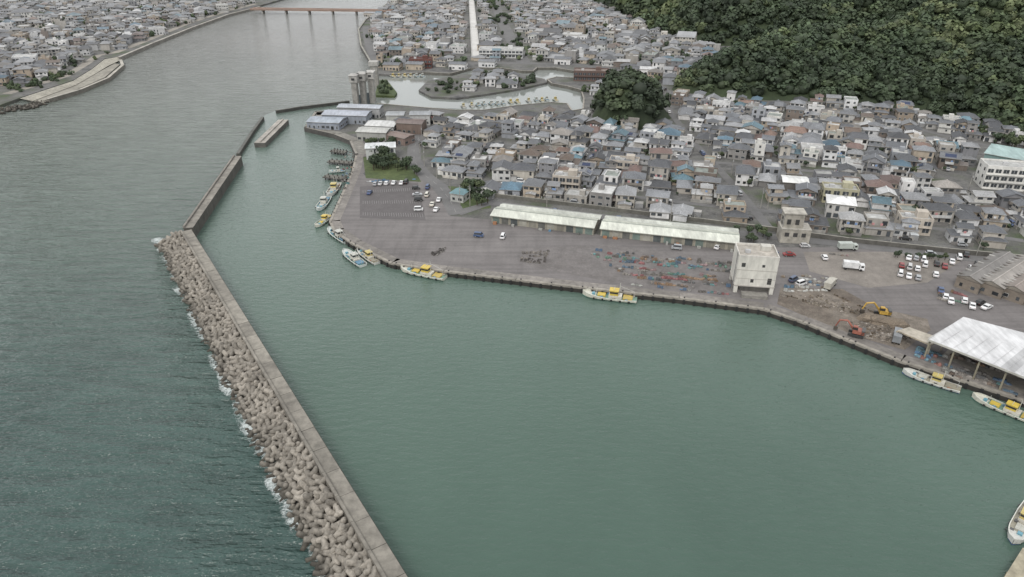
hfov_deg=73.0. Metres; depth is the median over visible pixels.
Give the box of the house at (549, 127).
[540,121,556,132]
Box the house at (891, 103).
[883,101,894,112]
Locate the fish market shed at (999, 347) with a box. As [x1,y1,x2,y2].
[924,317,1023,389]
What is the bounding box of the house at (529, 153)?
[518,148,541,161]
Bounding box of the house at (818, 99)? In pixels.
[810,93,823,104]
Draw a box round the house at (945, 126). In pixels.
[937,119,955,133]
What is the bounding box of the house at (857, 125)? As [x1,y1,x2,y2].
[851,123,861,129]
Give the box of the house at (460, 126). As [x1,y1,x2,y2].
[453,122,465,130]
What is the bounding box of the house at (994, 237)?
[975,224,1008,248]
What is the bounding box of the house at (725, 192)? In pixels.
[714,184,738,208]
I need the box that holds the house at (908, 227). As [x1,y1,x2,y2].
[891,218,920,240]
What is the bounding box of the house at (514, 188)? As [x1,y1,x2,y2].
[499,181,522,195]
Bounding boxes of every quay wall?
[304,109,365,155]
[328,154,1023,407]
[358,4,584,110]
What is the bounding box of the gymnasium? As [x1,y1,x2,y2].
[984,143,1023,160]
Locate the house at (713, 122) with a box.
[707,118,722,133]
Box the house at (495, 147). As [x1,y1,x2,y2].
[484,143,503,158]
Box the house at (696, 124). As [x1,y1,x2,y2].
[689,117,703,131]
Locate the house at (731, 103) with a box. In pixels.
[719,97,734,106]
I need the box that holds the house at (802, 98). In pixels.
[793,96,807,104]
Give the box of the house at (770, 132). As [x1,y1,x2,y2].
[764,130,777,135]
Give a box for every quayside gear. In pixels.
[338,151,353,191]
[914,346,947,366]
[941,363,1017,395]
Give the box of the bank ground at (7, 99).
[0,0,282,107]
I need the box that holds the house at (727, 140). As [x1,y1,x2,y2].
[717,136,734,148]
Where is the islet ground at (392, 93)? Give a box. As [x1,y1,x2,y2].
[376,80,396,97]
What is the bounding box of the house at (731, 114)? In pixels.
[724,112,739,121]
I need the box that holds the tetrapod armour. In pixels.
[154,230,379,576]
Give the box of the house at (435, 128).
[423,124,442,136]
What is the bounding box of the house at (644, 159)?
[635,154,649,170]
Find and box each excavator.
[833,319,865,338]
[860,302,891,316]
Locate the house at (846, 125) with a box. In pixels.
[842,124,853,134]
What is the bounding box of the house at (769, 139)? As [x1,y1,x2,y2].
[762,134,775,145]
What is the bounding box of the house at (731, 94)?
[727,90,736,101]
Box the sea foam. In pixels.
[152,238,328,576]
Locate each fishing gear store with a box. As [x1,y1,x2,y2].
[490,206,598,234]
[600,219,739,251]
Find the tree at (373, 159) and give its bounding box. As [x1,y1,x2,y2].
[368,152,378,169]
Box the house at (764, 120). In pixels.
[761,117,780,130]
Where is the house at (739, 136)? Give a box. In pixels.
[734,132,754,142]
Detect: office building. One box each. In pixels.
[479,45,523,58]
[573,66,608,80]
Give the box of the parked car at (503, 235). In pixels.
[500,232,505,238]
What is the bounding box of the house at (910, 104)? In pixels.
[895,100,918,110]
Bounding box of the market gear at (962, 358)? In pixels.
[949,352,1019,377]
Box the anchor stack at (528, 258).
[520,250,548,263]
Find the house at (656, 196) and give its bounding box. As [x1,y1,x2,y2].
[646,189,670,208]
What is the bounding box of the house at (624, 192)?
[615,185,642,208]
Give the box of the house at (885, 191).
[868,186,897,207]
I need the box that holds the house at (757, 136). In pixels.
[754,132,764,139]
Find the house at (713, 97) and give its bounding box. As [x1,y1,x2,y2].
[706,94,719,103]
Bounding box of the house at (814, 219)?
[804,207,829,232]
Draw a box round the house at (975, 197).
[961,190,996,205]
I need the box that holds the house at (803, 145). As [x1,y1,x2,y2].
[800,142,824,160]
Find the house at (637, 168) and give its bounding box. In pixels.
[621,164,642,176]
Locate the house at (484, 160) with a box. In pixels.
[470,152,490,170]
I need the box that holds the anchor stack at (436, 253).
[431,247,445,255]
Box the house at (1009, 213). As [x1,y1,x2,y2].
[976,204,1017,218]
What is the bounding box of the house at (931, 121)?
[919,114,941,128]
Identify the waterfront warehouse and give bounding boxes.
[306,116,347,129]
[321,109,371,124]
[336,103,383,118]
[355,126,391,141]
[364,120,396,130]
[385,111,405,120]
[386,131,414,145]
[395,118,427,134]
[409,111,430,124]
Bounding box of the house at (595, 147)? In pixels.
[587,141,603,153]
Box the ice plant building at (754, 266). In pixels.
[729,242,779,299]
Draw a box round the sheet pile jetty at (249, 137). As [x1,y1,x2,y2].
[236,117,263,155]
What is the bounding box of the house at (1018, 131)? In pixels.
[1010,128,1023,144]
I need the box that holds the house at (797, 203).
[781,198,810,208]
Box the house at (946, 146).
[933,141,955,161]
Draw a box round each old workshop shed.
[954,251,1018,293]
[980,254,1023,299]
[1002,270,1023,304]
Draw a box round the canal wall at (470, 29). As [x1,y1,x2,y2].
[469,4,478,55]
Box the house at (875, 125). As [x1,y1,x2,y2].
[868,122,882,128]
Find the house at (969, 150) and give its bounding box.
[957,142,980,165]
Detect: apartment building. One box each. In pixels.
[552,168,581,190]
[589,183,617,206]
[609,153,639,170]
[819,180,859,202]
[894,208,933,235]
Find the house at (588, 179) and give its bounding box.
[578,167,595,186]
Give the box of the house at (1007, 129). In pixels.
[1001,125,1017,139]
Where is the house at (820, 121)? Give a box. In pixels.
[806,119,825,124]
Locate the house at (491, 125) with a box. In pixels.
[477,121,501,137]
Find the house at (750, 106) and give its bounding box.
[745,101,761,114]
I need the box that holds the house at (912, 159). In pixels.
[889,153,918,165]
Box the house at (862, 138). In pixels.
[846,132,868,149]
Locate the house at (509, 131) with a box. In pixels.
[501,119,518,138]
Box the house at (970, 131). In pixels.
[964,120,982,139]
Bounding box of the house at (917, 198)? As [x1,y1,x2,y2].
[895,191,929,208]
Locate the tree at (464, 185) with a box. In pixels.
[460,182,469,188]
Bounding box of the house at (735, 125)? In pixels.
[724,122,743,128]
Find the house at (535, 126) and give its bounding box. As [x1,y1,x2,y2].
[520,121,541,132]
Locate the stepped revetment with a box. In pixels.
[20,57,118,100]
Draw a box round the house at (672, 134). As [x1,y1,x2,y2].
[658,127,680,140]
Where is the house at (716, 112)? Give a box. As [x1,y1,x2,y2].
[704,110,723,123]
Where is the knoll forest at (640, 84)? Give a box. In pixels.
[590,65,670,123]
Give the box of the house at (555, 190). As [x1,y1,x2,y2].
[545,181,564,198]
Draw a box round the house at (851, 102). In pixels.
[843,96,857,109]
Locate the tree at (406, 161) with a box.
[402,158,410,169]
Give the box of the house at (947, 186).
[930,179,967,198]
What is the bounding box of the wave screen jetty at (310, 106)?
[275,100,349,113]
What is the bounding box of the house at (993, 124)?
[978,121,1000,132]
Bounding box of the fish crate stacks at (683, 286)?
[631,280,728,294]
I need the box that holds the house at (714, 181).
[694,176,721,193]
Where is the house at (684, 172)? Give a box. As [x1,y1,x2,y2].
[671,164,694,184]
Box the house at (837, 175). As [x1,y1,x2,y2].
[830,171,850,180]
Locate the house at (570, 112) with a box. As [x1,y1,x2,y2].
[555,109,575,119]
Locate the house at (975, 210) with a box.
[953,204,981,216]
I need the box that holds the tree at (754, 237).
[751,235,758,242]
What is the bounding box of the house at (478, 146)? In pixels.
[466,142,483,154]
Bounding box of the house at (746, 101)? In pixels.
[741,100,753,110]
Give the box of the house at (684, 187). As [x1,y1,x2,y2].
[676,180,694,193]
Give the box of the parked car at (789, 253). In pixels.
[782,251,795,256]
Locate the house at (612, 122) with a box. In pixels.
[603,118,621,129]
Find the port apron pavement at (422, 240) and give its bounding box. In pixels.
[333,141,1023,387]
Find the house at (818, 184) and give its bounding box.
[811,178,841,195]
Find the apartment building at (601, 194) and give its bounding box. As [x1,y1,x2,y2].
[589,183,617,206]
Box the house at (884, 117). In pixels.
[875,115,896,124]
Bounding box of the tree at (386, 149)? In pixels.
[381,145,389,153]
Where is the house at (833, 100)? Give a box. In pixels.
[825,94,843,107]
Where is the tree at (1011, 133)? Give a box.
[1007,131,1015,136]
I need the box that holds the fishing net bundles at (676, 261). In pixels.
[591,248,731,271]
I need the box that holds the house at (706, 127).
[700,123,716,134]
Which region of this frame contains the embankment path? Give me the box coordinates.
[2,4,254,93]
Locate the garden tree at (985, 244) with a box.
[979,241,988,249]
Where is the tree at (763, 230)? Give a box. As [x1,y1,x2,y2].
[757,227,767,234]
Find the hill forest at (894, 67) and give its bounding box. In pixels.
[593,0,1023,131]
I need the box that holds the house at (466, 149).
[452,145,474,158]
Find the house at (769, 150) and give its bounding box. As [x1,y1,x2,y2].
[764,146,773,156]
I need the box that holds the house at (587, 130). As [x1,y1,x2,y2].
[573,124,593,141]
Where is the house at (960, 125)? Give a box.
[954,118,977,132]
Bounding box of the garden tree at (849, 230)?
[846,228,853,233]
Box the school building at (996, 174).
[973,158,1023,191]
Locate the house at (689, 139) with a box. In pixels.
[670,134,693,151]
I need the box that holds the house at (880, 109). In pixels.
[873,103,890,116]
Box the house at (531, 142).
[527,138,548,147]
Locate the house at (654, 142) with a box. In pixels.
[648,138,673,155]
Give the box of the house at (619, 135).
[607,128,628,146]
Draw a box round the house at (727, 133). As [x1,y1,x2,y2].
[714,131,734,141]
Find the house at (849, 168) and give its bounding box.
[834,162,858,176]
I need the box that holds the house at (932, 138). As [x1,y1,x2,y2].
[925,136,951,142]
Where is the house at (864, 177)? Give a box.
[860,174,878,187]
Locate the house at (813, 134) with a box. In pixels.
[802,132,821,138]
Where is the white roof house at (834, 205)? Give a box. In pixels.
[824,194,857,218]
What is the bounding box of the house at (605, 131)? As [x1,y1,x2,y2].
[598,129,610,137]
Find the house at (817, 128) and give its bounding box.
[808,122,825,139]
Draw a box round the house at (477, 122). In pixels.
[465,119,485,127]
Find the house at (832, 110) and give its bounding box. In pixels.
[820,108,838,116]
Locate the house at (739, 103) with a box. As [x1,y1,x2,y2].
[731,102,745,110]
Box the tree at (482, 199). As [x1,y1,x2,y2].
[479,197,486,205]
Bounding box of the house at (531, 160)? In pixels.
[518,158,537,164]
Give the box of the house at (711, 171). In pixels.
[693,166,717,182]
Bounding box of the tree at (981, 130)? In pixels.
[979,128,987,132]
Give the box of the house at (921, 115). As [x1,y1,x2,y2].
[915,110,932,122]
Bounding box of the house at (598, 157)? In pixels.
[586,152,605,165]
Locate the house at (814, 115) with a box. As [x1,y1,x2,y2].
[807,112,819,119]
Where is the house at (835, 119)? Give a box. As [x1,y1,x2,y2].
[825,116,842,128]
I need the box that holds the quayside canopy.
[896,327,942,353]
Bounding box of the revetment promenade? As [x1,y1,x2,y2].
[26,63,119,102]
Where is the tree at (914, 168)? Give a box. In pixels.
[910,166,918,170]
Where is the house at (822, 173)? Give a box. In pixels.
[813,169,832,177]
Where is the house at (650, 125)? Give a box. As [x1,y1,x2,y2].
[643,123,656,127]
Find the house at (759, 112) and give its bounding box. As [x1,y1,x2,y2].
[751,104,766,123]
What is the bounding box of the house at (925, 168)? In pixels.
[908,163,932,177]
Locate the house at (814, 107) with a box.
[807,102,824,117]
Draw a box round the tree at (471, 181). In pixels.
[468,178,474,186]
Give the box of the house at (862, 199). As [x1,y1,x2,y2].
[856,190,870,207]
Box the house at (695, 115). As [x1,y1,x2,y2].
[689,113,700,124]
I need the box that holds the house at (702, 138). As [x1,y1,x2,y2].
[695,132,716,144]
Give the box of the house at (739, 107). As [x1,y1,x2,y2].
[731,105,744,114]
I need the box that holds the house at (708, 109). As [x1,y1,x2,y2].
[696,104,714,114]
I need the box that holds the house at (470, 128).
[464,124,477,133]
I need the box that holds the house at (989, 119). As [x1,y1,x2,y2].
[982,118,1002,124]
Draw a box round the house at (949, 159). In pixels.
[936,151,968,170]
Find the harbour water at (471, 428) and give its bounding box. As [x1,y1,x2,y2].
[197,102,1023,576]
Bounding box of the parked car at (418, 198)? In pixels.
[414,196,422,200]
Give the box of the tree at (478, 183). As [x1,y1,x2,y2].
[474,180,484,186]
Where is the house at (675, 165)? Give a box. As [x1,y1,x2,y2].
[669,160,685,175]
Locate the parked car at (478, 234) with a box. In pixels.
[473,231,483,237]
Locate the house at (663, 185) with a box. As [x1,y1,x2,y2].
[643,180,670,190]
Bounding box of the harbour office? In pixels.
[365,142,395,159]
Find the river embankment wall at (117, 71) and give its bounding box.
[46,6,260,102]
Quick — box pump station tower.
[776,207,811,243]
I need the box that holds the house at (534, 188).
[522,178,547,197]
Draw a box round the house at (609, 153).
[599,151,625,163]
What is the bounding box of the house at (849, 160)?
[840,156,865,172]
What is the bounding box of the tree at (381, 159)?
[378,156,388,161]
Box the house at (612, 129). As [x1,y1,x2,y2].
[600,124,616,134]
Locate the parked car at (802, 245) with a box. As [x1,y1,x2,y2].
[799,243,810,247]
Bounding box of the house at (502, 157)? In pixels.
[492,154,520,165]
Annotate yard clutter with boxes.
[781,273,834,291]
[937,289,967,303]
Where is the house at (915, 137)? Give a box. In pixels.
[907,132,925,147]
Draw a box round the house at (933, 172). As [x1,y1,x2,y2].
[917,162,938,176]
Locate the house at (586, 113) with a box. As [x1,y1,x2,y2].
[580,110,591,118]
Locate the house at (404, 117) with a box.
[393,116,412,120]
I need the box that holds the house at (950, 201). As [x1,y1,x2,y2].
[928,196,955,207]
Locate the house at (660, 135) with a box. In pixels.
[653,131,665,138]
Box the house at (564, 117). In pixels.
[555,114,574,122]
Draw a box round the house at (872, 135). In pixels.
[868,133,885,139]
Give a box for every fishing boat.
[315,191,331,211]
[315,211,330,227]
[325,177,341,195]
[327,226,346,243]
[329,166,344,172]
[342,248,366,267]
[357,247,379,264]
[400,264,446,280]
[583,283,637,303]
[902,368,961,393]
[971,392,1023,421]
[1005,500,1023,544]
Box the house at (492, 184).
[475,179,504,199]
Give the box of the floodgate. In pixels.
[348,60,379,103]
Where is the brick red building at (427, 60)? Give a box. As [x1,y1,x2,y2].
[409,55,432,67]
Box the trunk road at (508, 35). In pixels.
[490,0,530,62]
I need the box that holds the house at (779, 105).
[774,101,783,112]
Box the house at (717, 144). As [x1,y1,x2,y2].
[712,140,727,157]
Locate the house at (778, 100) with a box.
[768,99,786,111]
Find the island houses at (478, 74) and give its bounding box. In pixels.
[462,68,518,90]
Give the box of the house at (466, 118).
[454,112,473,123]
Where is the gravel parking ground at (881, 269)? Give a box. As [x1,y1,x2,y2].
[804,252,959,287]
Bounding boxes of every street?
[441,141,967,195]
[522,186,1023,241]
[664,107,772,226]
[665,89,989,146]
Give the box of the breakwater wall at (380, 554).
[180,230,407,576]
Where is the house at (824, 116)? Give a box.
[820,110,836,121]
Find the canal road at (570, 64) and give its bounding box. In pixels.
[523,62,619,70]
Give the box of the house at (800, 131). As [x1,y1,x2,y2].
[783,126,808,137]
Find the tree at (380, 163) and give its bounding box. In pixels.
[377,161,385,169]
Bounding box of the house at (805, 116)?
[803,111,816,119]
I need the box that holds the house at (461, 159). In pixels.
[450,152,469,167]
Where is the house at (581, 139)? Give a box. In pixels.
[568,130,590,146]
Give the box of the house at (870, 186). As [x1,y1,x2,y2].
[861,179,893,194]
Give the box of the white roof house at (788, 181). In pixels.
[780,175,809,190]
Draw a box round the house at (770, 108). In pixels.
[764,105,778,112]
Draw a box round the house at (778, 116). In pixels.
[767,112,782,123]
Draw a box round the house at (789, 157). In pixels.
[778,142,795,163]
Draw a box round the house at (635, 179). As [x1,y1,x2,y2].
[618,171,646,190]
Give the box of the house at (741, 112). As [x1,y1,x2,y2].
[734,109,744,117]
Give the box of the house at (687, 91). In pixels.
[673,88,689,96]
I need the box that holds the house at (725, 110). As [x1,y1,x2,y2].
[718,107,731,115]
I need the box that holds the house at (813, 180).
[808,177,821,183]
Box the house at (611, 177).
[595,169,621,184]
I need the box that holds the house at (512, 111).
[500,107,518,118]
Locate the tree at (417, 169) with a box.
[413,167,421,174]
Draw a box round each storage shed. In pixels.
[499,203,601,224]
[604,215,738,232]
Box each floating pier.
[322,173,347,180]
[327,158,353,165]
[330,148,346,154]
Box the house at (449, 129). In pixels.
[440,123,459,138]
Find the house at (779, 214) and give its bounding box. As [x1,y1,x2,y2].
[776,209,781,225]
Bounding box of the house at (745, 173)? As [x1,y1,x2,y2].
[735,164,758,186]
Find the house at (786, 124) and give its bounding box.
[779,120,799,136]
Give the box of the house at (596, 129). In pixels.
[590,126,599,133]
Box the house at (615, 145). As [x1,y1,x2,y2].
[601,141,623,151]
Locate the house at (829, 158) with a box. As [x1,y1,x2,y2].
[820,145,840,167]
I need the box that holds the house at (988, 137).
[982,127,1004,142]
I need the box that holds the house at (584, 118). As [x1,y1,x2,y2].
[569,114,588,124]
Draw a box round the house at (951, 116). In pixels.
[942,113,961,124]
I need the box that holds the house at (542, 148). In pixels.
[530,144,549,155]
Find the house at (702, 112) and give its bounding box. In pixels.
[693,109,706,122]
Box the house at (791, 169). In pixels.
[783,163,802,175]
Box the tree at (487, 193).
[482,189,495,202]
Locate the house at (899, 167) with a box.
[880,160,911,176]
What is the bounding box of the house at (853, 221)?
[836,210,865,233]
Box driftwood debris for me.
[780,294,873,314]
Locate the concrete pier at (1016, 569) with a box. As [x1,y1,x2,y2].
[1004,548,1023,576]
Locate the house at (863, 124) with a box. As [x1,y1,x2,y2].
[854,121,870,126]
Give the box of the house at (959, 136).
[950,130,967,147]
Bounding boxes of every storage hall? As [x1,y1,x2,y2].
[363,11,374,16]
[382,62,402,70]
[405,61,424,69]
[448,61,467,69]
[478,59,496,66]
[554,56,571,64]
[613,59,630,66]
[640,66,656,73]
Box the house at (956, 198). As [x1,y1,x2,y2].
[943,194,964,203]
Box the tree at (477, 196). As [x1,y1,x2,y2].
[471,192,481,204]
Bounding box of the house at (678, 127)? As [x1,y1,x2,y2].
[661,124,685,132]
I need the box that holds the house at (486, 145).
[483,142,503,151]
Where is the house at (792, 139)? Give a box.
[780,135,798,148]
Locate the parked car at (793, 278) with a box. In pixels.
[788,275,798,282]
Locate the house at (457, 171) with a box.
[437,165,467,177]
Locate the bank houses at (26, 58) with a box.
[0,0,254,86]
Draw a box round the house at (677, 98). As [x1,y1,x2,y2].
[671,92,685,105]
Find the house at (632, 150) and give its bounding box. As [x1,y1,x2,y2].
[624,147,644,155]
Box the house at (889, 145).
[885,140,906,157]
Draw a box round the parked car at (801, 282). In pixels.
[795,279,806,285]
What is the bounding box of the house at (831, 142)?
[822,140,840,145]
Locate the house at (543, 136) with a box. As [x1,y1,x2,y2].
[534,131,549,141]
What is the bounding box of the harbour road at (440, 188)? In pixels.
[407,126,464,214]
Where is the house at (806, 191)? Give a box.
[787,182,817,205]
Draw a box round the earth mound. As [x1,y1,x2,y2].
[856,313,909,328]
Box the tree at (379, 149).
[375,145,382,153]
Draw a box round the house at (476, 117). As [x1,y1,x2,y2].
[473,115,482,119]
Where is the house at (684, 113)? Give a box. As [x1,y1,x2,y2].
[677,107,695,119]
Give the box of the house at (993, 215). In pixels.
[979,207,1010,227]
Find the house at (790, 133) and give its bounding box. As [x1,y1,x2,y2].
[781,132,797,140]
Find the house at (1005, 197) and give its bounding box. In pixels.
[992,188,1023,208]
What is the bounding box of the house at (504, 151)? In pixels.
[495,148,516,160]
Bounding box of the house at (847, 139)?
[841,136,854,145]
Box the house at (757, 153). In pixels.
[750,138,765,161]
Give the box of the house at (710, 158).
[700,155,715,166]
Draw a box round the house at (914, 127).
[903,124,922,133]
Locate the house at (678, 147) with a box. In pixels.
[670,140,692,156]
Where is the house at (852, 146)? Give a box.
[845,142,864,155]
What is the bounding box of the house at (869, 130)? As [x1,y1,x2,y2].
[862,127,879,134]
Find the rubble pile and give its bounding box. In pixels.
[850,321,910,344]
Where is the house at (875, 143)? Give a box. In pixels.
[867,137,884,150]
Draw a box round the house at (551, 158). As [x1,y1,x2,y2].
[537,156,561,169]
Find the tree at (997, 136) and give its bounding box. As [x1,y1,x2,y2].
[992,132,1002,143]
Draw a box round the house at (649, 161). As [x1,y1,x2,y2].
[648,160,651,174]
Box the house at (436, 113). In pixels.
[429,110,444,123]
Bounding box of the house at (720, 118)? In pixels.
[705,114,725,124]
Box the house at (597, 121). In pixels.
[586,116,604,126]
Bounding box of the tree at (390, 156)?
[382,153,392,165]
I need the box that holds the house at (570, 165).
[557,163,578,169]
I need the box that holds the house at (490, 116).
[480,112,498,121]
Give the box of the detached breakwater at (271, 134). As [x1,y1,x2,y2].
[254,119,288,146]
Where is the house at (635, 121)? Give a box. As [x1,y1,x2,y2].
[620,117,639,129]
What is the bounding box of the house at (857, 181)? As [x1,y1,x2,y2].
[841,176,862,191]
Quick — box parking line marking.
[365,188,422,216]
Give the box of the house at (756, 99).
[750,96,766,105]
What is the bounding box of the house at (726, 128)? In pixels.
[718,126,737,140]
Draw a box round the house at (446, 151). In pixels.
[435,143,453,157]
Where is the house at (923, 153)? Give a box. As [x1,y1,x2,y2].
[911,145,935,162]
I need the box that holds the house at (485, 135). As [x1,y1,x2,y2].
[471,128,493,142]
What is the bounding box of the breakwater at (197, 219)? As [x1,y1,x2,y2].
[182,155,242,236]
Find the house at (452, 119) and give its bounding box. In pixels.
[447,116,457,121]
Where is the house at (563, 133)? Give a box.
[549,128,572,144]
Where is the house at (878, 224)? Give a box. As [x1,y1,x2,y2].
[863,212,895,236]
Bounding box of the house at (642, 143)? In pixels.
[628,138,649,153]
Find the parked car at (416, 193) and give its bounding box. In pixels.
[412,192,421,195]
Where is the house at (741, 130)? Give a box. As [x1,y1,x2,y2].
[734,128,750,141]
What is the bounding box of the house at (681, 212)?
[670,203,701,221]
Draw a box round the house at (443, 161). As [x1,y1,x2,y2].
[431,157,452,166]
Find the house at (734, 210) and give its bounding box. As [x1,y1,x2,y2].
[721,198,748,223]
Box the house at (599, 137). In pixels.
[590,132,609,149]
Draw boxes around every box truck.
[823,277,837,290]
[837,241,858,250]
[842,259,864,271]
[891,327,902,344]
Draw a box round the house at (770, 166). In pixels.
[761,159,785,179]
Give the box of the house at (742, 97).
[738,95,746,101]
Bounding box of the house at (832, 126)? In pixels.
[824,122,840,133]
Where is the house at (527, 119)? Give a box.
[517,116,532,125]
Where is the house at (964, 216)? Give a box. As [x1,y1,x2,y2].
[953,208,981,225]
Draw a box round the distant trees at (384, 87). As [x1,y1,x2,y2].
[0,0,690,100]
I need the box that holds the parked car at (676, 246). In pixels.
[671,243,681,249]
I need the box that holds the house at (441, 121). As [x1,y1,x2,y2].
[432,116,453,125]
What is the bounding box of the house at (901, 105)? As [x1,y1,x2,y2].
[894,103,908,115]
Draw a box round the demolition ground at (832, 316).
[777,288,929,349]
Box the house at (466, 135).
[454,131,475,139]
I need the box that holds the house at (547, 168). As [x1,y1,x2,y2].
[534,158,557,182]
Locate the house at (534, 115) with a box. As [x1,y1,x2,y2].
[519,111,538,120]
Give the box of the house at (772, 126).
[764,122,777,131]
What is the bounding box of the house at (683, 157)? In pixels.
[677,154,692,166]
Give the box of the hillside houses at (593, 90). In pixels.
[589,77,664,94]
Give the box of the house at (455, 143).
[446,139,462,148]
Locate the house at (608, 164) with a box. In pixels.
[598,156,617,171]
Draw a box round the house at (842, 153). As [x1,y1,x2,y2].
[835,145,846,161]
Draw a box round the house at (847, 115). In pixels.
[839,110,856,122]
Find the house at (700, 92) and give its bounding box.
[688,90,706,97]
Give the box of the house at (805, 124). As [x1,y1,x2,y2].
[802,122,824,136]
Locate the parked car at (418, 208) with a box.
[414,206,422,210]
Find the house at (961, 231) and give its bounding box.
[945,222,974,242]
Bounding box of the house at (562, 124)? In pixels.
[553,120,568,127]
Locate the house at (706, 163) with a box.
[693,160,712,169]
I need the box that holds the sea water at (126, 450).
[0,0,474,576]
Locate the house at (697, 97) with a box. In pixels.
[692,94,703,104]
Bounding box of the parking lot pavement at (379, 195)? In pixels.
[360,183,425,219]
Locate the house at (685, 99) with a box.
[683,97,693,104]
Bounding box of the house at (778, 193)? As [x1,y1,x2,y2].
[765,184,788,201]
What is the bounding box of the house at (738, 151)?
[727,142,749,159]
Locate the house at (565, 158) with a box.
[559,153,580,166]
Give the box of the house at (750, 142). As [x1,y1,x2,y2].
[742,138,755,154]
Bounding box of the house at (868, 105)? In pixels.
[857,101,873,114]
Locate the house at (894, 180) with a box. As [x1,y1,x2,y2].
[879,174,900,188]
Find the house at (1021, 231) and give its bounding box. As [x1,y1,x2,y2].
[1019,226,1023,236]
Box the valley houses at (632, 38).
[503,0,721,84]
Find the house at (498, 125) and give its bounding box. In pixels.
[494,122,501,128]
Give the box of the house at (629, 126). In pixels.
[624,122,636,132]
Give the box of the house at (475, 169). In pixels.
[465,160,486,177]
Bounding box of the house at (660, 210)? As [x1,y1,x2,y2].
[649,202,670,218]
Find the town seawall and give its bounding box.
[484,193,1021,256]
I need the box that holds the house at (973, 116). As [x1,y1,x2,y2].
[956,112,980,122]
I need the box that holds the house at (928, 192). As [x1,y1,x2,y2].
[913,187,943,198]
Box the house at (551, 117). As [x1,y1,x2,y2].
[536,114,554,121]
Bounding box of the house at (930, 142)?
[928,139,946,146]
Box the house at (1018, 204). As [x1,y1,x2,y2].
[1009,198,1023,214]
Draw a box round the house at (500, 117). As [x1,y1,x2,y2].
[494,112,511,122]
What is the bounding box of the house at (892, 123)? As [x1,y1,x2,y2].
[882,119,900,128]
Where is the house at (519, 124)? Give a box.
[510,118,523,133]
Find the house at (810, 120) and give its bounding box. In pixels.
[801,118,817,126]
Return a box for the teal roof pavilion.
[449,188,468,202]
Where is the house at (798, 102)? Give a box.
[788,99,805,106]
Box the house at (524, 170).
[510,162,537,181]
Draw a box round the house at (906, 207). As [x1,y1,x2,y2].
[896,203,916,212]
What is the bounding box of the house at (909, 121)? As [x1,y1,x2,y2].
[900,118,916,130]
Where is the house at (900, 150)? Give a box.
[889,146,908,160]
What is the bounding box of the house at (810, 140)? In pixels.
[797,137,822,148]
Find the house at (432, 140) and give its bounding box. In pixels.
[421,133,440,147]
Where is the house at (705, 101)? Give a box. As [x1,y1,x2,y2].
[700,97,711,105]
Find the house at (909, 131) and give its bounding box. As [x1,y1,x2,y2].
[904,129,920,134]
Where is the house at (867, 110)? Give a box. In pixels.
[860,108,880,121]
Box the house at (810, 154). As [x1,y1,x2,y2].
[798,146,819,164]
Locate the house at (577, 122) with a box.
[568,118,583,129]
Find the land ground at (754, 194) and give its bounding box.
[334,0,1023,404]
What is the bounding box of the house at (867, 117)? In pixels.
[853,113,873,122]
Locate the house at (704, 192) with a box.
[691,183,712,200]
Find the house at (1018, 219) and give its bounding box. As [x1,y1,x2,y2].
[1009,208,1023,228]
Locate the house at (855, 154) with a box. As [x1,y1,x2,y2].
[847,149,865,161]
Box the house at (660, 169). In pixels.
[649,158,671,180]
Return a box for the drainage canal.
[469,0,478,55]
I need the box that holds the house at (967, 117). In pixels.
[959,116,978,128]
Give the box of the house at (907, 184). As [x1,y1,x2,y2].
[893,177,915,199]
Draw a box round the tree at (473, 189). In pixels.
[466,185,475,197]
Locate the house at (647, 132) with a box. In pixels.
[639,127,658,139]
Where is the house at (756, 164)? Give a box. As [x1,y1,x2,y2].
[735,159,760,175]
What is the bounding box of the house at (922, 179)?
[911,172,933,190]
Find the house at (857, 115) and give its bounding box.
[844,108,859,117]
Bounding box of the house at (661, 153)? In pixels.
[649,147,672,159]
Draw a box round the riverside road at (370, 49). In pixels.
[363,26,522,64]
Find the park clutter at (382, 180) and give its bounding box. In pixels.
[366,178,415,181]
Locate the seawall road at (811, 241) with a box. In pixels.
[460,200,985,261]
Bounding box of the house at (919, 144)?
[907,142,931,148]
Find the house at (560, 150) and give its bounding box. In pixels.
[549,147,570,157]
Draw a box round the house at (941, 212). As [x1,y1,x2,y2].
[920,202,954,223]
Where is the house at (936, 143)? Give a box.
[933,140,959,153]
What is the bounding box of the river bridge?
[250,7,392,14]
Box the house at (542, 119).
[537,114,549,127]
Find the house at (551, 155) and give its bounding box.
[541,152,557,157]
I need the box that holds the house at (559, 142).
[549,138,568,151]
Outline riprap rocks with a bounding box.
[0,100,48,113]
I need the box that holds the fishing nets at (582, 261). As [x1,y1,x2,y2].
[522,245,734,295]
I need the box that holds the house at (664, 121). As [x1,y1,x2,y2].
[655,118,672,126]
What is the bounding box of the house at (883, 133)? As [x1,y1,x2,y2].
[878,129,887,137]
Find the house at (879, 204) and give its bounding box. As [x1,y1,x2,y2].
[868,195,896,216]
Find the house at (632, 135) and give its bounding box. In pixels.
[627,131,638,141]
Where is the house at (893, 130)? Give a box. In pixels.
[883,128,902,141]
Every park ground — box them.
[363,157,420,181]
[448,186,490,208]
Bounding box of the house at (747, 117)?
[740,115,758,122]
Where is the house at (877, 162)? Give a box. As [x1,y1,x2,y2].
[853,153,885,174]
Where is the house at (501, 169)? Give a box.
[491,159,516,181]
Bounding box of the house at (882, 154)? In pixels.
[867,149,889,165]
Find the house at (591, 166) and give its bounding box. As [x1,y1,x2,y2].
[578,162,601,180]
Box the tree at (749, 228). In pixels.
[745,225,753,233]
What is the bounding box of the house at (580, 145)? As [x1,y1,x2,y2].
[569,144,587,154]
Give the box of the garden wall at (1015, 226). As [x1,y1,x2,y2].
[420,101,1017,246]

